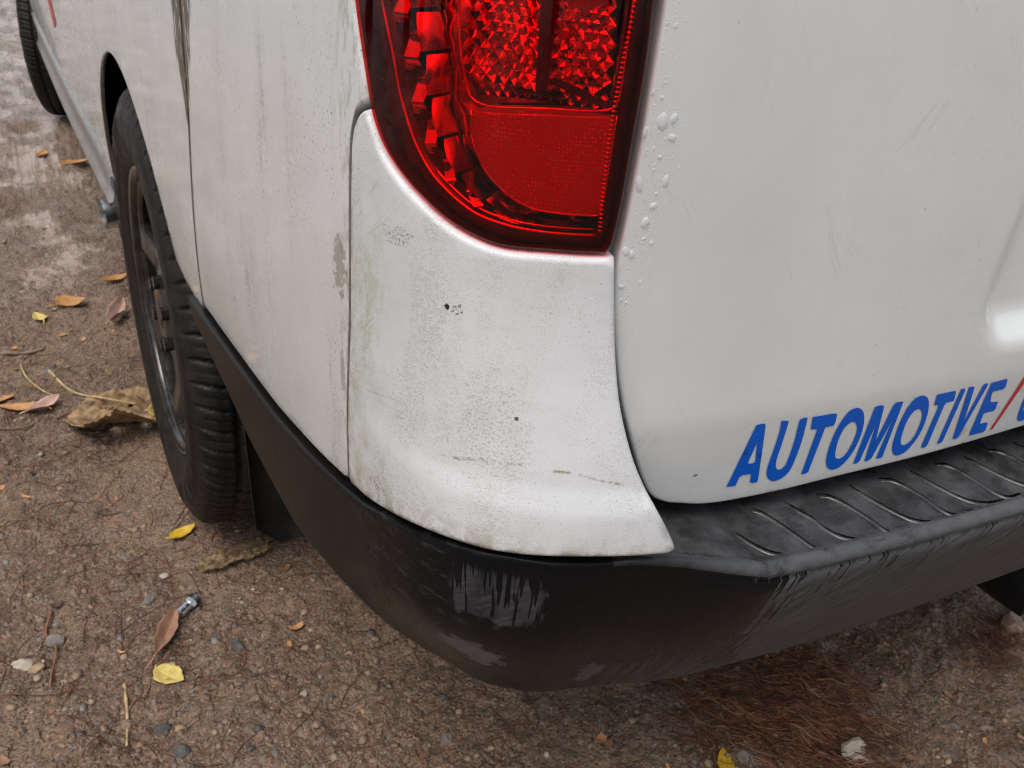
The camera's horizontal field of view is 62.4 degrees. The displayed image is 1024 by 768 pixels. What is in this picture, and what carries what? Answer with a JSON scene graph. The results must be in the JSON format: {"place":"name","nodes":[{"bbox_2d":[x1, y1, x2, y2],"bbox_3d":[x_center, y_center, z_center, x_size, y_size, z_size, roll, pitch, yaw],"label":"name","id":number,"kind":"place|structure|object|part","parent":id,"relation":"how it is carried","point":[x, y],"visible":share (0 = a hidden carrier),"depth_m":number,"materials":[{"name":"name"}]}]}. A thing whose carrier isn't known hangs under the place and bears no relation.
{"place":"outdoors","nodes":[
{"label":"outdoors","id":0,"kind":"place"},
{"bbox_2d":[0,0,1023,767],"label":"ground","id":1,"kind":"structure","parent":0,"point":[54,198],"depth_m":1.26,"materials":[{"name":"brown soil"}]},
{"bbox_2d":[0,394,14,400],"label":"fallen leaf","id":2,"kind":"object","parent":1,"relation":"on","point":[4,397],"visible":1,"depth_m":1.72,"materials":[{"name":"orange plant"}]},
{"bbox_2d":[11,659,34,670],"bbox_3d":[-0.670,0.384,1.157,0.031,0.014,0.018,8,39,-2],"label":"stone","id":3,"kind":"object","parent":1,"relation":"on","point":[24,664],"visible":1,"depth_m":1.15,"materials":[{"name":"white stone"}]},
{"bbox_2d":[1,347,44,354],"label":"twig","id":4,"kind":"object","parent":1,"relation":"on","point":[20,352],"visible":1,"depth_m":1.89,"materials":[{"name":"brown wood"}]},
{"bbox_2d":[0,406,49,429],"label":"twig","id":5,"kind":"object","parent":1,"relation":"on","point":[17,428],"visible":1,"depth_m":1.64,"materials":[{"name":"brown wood"}]},
{"bbox_2d":[0,401,51,410],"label":"fallen leaf","id":6,"kind":"object","parent":1,"relation":"on","point":[20,406],"visible":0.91,"depth_m":1.69,"materials":[{"name":"orange plant"}]},
{"bbox_2d":[19,364,52,394],"bbox_3d":[-1.006,-0.006,1.782,0.191,0.010,0.017,28,36,34],"label":"twig","id":7,"kind":"object","parent":1,"relation":"on","point":[27,377],"visible":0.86,"depth_m":1.77,"materials":[{"name":"beige wood"}]},
{"bbox_2d":[28,663,44,672],"bbox_3d":[-0.649,0.388,1.153,0.022,0.009,0.013,-30,47,-21],"label":"stone","id":8,"kind":"object","parent":1,"relation":"on","point":[37,667],"visible":1,"depth_m":1.15,"materials":[{"name":"beige stone"}]},
{"bbox_2d":[19,394,59,413],"bbox_3d":[-0.939,0.043,1.683,0.028,0.016,0.087,19,34,20],"label":"fallen leaf","id":9,"kind":"object","parent":1,"relation":"on","point":[47,401],"visible":1,"depth_m":1.69,"materials":[{"name":"pink plant"}]},
{"bbox_2d":[32,312,47,323],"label":"fallen leaf","id":10,"kind":"object","parent":1,"relation":"on","point":[37,316],"visible":1,"depth_m":2.04,"materials":[{"name":"yellow plant"}]},
{"bbox_2d":[35,149,47,157],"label":"fallen leaf","id":11,"kind":"object","parent":1,"relation":"on","point":[42,152],"visible":1,"depth_m":3.19,"materials":[{"name":"orange plant"}]},
{"bbox_2d":[43,367,53,374],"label":"stone","id":12,"kind":"object","parent":1,"relation":"on","point":[45,371],"visible":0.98,"depth_m":1.81,"materials":[{"name":"grey stone"}]},
{"bbox_2d":[45,610,56,701],"bbox_3d":[-0.637,0.375,1.170,0.014,0.010,0.174,-10,32,-26],"label":"twig","id":13,"kind":"object","parent":1,"relation":"on","point":[46,635],"visible":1,"depth_m":1.18,"materials":[{"name":"brown wood"}]},
{"bbox_2d":[45,632,63,648],"bbox_3d":[-0.646,0.363,1.194,0.025,0.017,0.026,24,31,-3],"label":"stone","id":14,"kind":"object","parent":1,"relation":"on","point":[56,638],"visible":1,"depth_m":1.19,"materials":[{"name":"grey stone"}]},
{"bbox_2d":[45,294,85,306],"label":"fallen leaf","id":15,"kind":"object","parent":1,"relation":"on","point":[66,300],"visible":1,"depth_m":2.13,"materials":[{"name":"orange plant"}]},
{"bbox_2d":[54,158,87,165],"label":"fallen leaf","id":16,"kind":"object","parent":1,"relation":"on","point":[74,162],"visible":0.93,"depth_m":3.13,"materials":[{"name":"orange plant"}]},
{"bbox_2d":[48,369,135,404],"bbox_3d":[-0.881,0.011,1.744,0.294,0.033,0.029,21,32,26],"label":"twig","id":17,"kind":"object","parent":1,"relation":"on","point":[68,388],"visible":1,"depth_m":1.73,"materials":[{"name":"beige wood"}]},
{"bbox_2d":[63,385,156,427],"bbox_3d":[-0.772,0.030,1.659,0.190,0.102,0.230,0,29,-10],"label":"dry leaf","id":18,"kind":"object","parent":1,"relation":"on","point":[95,415],"visible":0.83,"depth_m":1.69,"materials":[{"name":"brown plant"}]},
{"bbox_2d":[148,402,154,418],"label":"fallen leaf","id":19,"kind":"object","parent":18,"relation":"on","point":[150,407],"visible":0.26,"depth_m":1.68,"materials":[{"name":"yellow plant"}]},
{"bbox_2d":[93,273,126,282],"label":"fallen leaf","id":20,"kind":"object","parent":1,"relation":"on","point":[114,278],"visible":0.97,"depth_m":2.26,"materials":[{"name":"orange plant"}]},
{"bbox_2d":[105,296,125,323],"bbox_3d":[-0.958,-0.177,2.044,0.036,0.028,0.166,0,27,-12],"label":"fallen leaf","id":21,"kind":"object","parent":1,"relation":"on","point":[116,307],"visible":1,"depth_m":2.06,"materials":[{"name":"pink plant"}]},
{"bbox_2d":[122,682,128,746],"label":"twig","id":22,"kind":"object","parent":1,"relation":"on","point":[124,685],"visible":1,"depth_m":1.10,"materials":[{"name":"beige wood"}]},
{"bbox_2d":[120,719,132,730],"bbox_3d":[-0.490,0.434,1.075,0.013,0.012,0.015,-10,33,-26],"label":"stone","id":23,"kind":"object","parent":1,"relation":"on","point":[126,724],"visible":1,"depth_m":1.07,"materials":[{"name":"beige stone"}]},
{"bbox_2d":[144,594,154,604],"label":"stone","id":24,"kind":"object","parent":1,"relation":"on","point":[149,599],"visible":1,"depth_m":1.27,"materials":[{"name":"grey stone"}]},
{"bbox_2d":[144,607,178,669],"bbox_3d":[-0.493,0.360,1.196,0.027,0.017,0.117,8,28,-6],"label":"fallen leaf","id":25,"kind":"object","parent":1,"relation":"on","point":[169,620],"visible":1,"depth_m":1.21,"materials":[{"name":"brown plant"}]},
{"bbox_2d":[153,723,170,733],"bbox_3d":[-0.449,0.445,1.083,0.024,0.017,0.014,-5,30,-18],"label":"stone","id":26,"kind":"object","parent":1,"relation":"on","point":[160,728],"visible":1,"depth_m":1.08,"materials":[{"name":"grey stone"}]},
{"bbox_2d":[159,573,168,578],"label":"stone","id":27,"kind":"object","parent":1,"relation":"on","point":[163,575],"visible":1,"depth_m":1.32,"materials":[{"name":"beige stone"}]},
{"bbox_2d":[153,662,183,683],"bbox_3d":[-0.468,0.394,1.153,0.040,0.006,0.039,-4,30,-16],"label":"fallen leaf","id":28,"kind":"object","parent":1,"relation":"on","point":[164,671],"visible":1,"depth_m":1.15,"materials":[{"name":"yellow plant"}]},
{"bbox_2d":[165,523,194,538],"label":"fallen leaf","id":29,"kind":"object","parent":1,"relation":"on","point":[182,531],"visible":1,"depth_m":1.40,"materials":[{"name":"yellow plant"}]},
{"bbox_2d":[173,743,189,757],"bbox_3d":[-0.407,0.453,1.041,0.022,0.018,0.019,27,40,21],"label":"stone","id":30,"kind":"object","parent":1,"relation":"on","point":[181,750],"visible":1,"depth_m":1.03,"materials":[{"name":"grey stone"}]},
{"bbox_2d":[176,593,199,616],"bbox_3d":[-0.481,0.329,1.256,0.020,0.017,0.038,16,35,18],"label":"hose fitting","id":31,"kind":"object","parent":1,"relation":"on","point":[189,604],"visible":1,"depth_m":1.25,"materials":[{"name":"metal"}]},
{"bbox_2d":[194,536,272,573],"bbox_3d":[-0.450,0.277,1.367,0.124,0.025,0.049,-15,35,-32],"label":"torn bark","id":32,"kind":"object","parent":1,"relation":"on","point":[221,559],"visible":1,"depth_m":1.36,"materials":[{"name":"brown wood"}]},
{"bbox_2d":[231,639,244,651],"bbox_3d":[-0.393,0.376,1.211,0.025,0.015,0.017,26,40,30],"label":"stone","id":33,"kind":"object","parent":1,"relation":"on","point":[238,645],"visible":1,"depth_m":1.21,"materials":[{"name":"grey stone"}]},
{"bbox_2d":[249,694,258,701],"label":"stone","id":34,"kind":"object","parent":1,"relation":"on","point":[255,697],"visible":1,"depth_m":1.12,"materials":[{"name":"beige stone"}]},
{"bbox_2d":[300,690,307,696],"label":"stone","id":35,"kind":"object","parent":1,"relation":"on","point":[304,693],"visible":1,"depth_m":1.13,"materials":[{"name":"beige stone"}]},
{"bbox_2d":[440,732,451,743],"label":"stone","id":36,"kind":"object","parent":1,"relation":"on","point":[446,737],"visible":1,"depth_m":1.09,"materials":[{"name":"grey stone"}]},
{"bbox_2d":[0,314,1023,767],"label":"loose pine needles","id":37,"kind":"object","parent":1,"relation":"on","point":[228,580],"visible":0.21,"depth_m":1.24,"materials":[{"name":"brown plant"}]},
{"bbox_2d":[0,215,1023,767],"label":"leaf litter","id":38,"kind":"object","parent":1,"relation":"on","point":[602,737],"visible":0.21,"depth_m":1.24,"materials":[{"name":"brown plant"}]},
{"bbox_2d":[16,0,1023,691],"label":"van","id":39,"kind":"object","parent":1,"relation":"on","point":[540,344],"visible":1,"depth_m":0.49,"materials":[{"name":"white metal"}]},
{"bbox_3d":[-1.494,-1.779,2.602,0.156,1.295,1.134,-11,33,-27],"label":"front door","id":40,"kind":"part","parent":39,"relation":"part of","materials":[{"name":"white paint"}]},
{"bbox_3d":[-0.950,-1.275,1.765,0.166,1.275,1.094,-11,33,-27],"label":"sliding door","id":41,"kind":"part","parent":39,"relation":"part of","materials":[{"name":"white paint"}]},
{"bbox_2d":[717,747,734,767],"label":"fallen leaf","id":42,"kind":"object","parent":1,"relation":"on","point":[723,758],"visible":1,"depth_m":1.10,"materials":[{"name":"yellow plant"}]},
{"bbox_2d":[736,749,754,766],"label":"stone","id":43,"kind":"object","parent":1,"relation":"on","point":[745,755],"visible":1,"depth_m":1.11,"materials":[{"name":"grey stone"}]},
{"bbox_2d":[647,633,927,767],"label":"pine needle drift","id":44,"kind":"object","parent":1,"relation":"on","point":[800,682],"visible":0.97,"depth_m":1.19,"materials":[{"name":"brown plant"}]},
{"bbox_2d":[808,688,830,696],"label":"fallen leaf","id":45,"kind":"object","parent":44,"relation":"on","point":[816,692],"visible":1,"depth_m":1.23,"materials":[{"name":"brown plant"}]},
{"bbox_2d":[840,737,866,762],"bbox_3d":[0.462,0.495,1.138,0.044,0.021,0.033,-5,30,-18],"label":"stone","id":46,"kind":"object","parent":1,"relation":"on","point":[850,747],"visible":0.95,"depth_m":1.13,"materials":[{"name":"beige stone"}]},
{"bbox_2d":[930,601,1023,678],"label":"pine needle tuft","id":47,"kind":"object","parent":1,"relation":"on","point":[996,635],"visible":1,"depth_m":1.35,"materials":[{"name":"brown plant"}]},
{"bbox_2d":[997,610,1023,635],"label":"stone","id":48,"kind":"object","parent":1,"relation":"on","point":[1012,619],"visible":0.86,"depth_m":1.37,"materials":[{"name":"stone"}]}
]}

